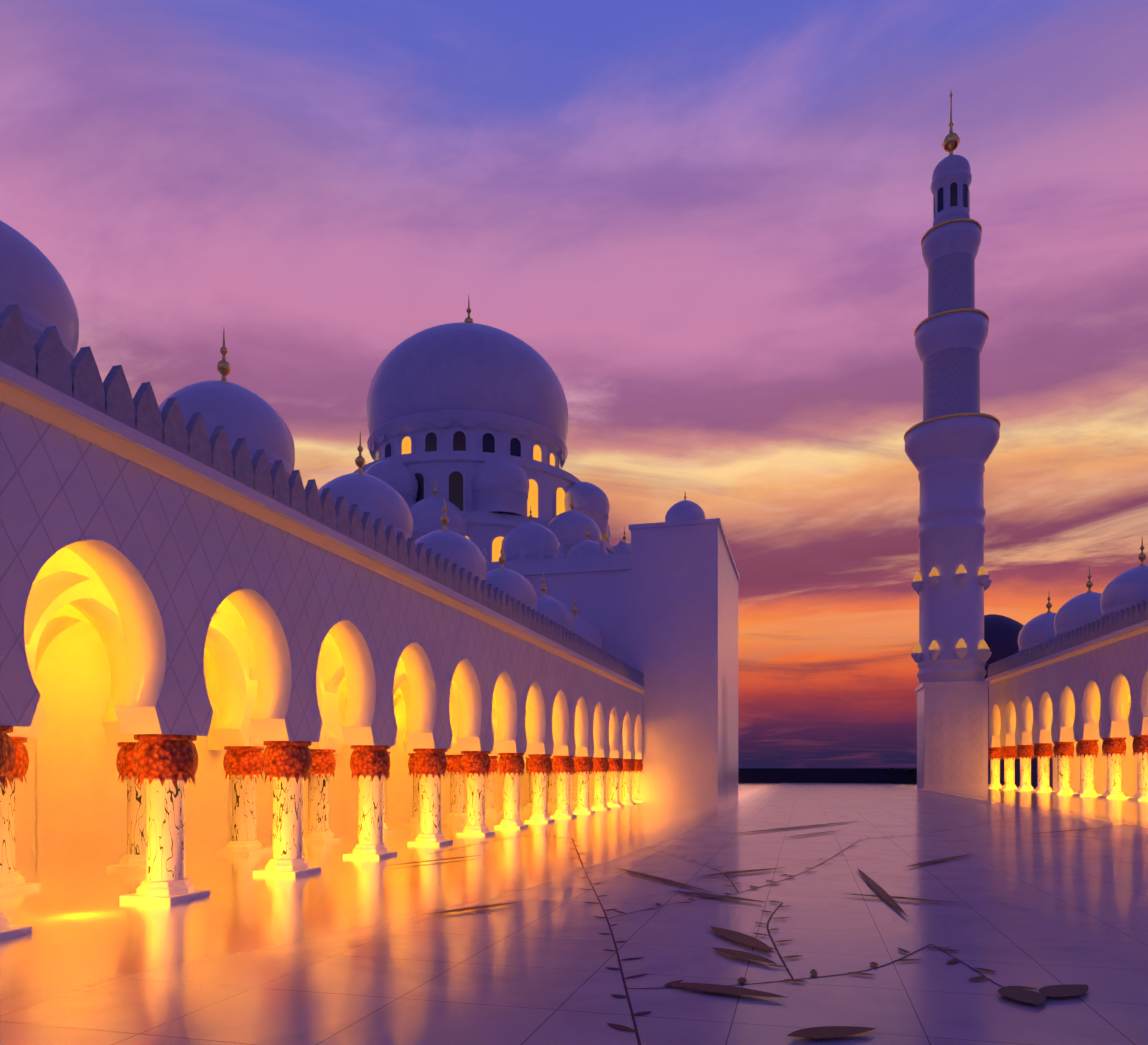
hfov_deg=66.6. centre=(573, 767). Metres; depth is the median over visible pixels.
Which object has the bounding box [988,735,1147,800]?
arcade columns
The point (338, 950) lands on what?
courtyard floor
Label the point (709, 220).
sky
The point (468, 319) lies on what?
hall finials
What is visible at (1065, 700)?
arcade arch walls
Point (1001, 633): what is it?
distant shadow domes
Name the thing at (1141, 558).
arcade dome finials
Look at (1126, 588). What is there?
arcade roof domes
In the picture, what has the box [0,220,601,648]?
arcade roof domes
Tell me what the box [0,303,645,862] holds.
arcade roof and back wall
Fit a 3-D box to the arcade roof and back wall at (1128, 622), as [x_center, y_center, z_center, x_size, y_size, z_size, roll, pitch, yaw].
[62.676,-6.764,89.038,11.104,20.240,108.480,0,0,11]
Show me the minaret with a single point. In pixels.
(948, 457)
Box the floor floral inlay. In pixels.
[387,816,1106,1044]
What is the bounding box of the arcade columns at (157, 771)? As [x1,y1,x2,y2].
[0,725,643,939]
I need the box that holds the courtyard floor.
[0,768,1147,1044]
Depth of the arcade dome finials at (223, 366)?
43.53 m
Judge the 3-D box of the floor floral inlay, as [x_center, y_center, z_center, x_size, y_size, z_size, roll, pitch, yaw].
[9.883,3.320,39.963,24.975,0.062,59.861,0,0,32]
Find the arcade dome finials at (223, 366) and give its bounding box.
[216,330,577,616]
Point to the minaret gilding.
(951, 142)
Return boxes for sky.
[0,0,1147,767]
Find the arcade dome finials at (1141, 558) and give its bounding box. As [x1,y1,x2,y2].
[1046,538,1145,612]
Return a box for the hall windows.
[376,431,564,561]
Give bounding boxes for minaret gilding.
[904,92,1000,652]
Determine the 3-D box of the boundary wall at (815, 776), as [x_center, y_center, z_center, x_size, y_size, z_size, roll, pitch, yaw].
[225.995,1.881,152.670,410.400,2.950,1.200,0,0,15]
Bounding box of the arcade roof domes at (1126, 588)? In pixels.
[1018,565,1147,651]
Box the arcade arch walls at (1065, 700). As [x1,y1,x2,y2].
[989,632,1147,746]
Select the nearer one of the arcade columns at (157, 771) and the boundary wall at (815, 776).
the arcade columns at (157, 771)
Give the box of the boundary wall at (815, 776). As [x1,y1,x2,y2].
[738,770,916,782]
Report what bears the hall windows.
attached to the prayer hall and main dome
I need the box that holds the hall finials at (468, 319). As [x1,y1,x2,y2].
[433,297,686,552]
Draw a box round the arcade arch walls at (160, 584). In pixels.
[0,401,642,758]
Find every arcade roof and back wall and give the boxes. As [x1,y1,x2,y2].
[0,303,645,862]
[984,600,1147,793]
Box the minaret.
[905,155,999,789]
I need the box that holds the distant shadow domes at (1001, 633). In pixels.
[984,614,1052,784]
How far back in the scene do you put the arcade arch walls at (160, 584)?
27.02 m
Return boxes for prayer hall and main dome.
[353,322,739,802]
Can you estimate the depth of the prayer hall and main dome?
102.56 m

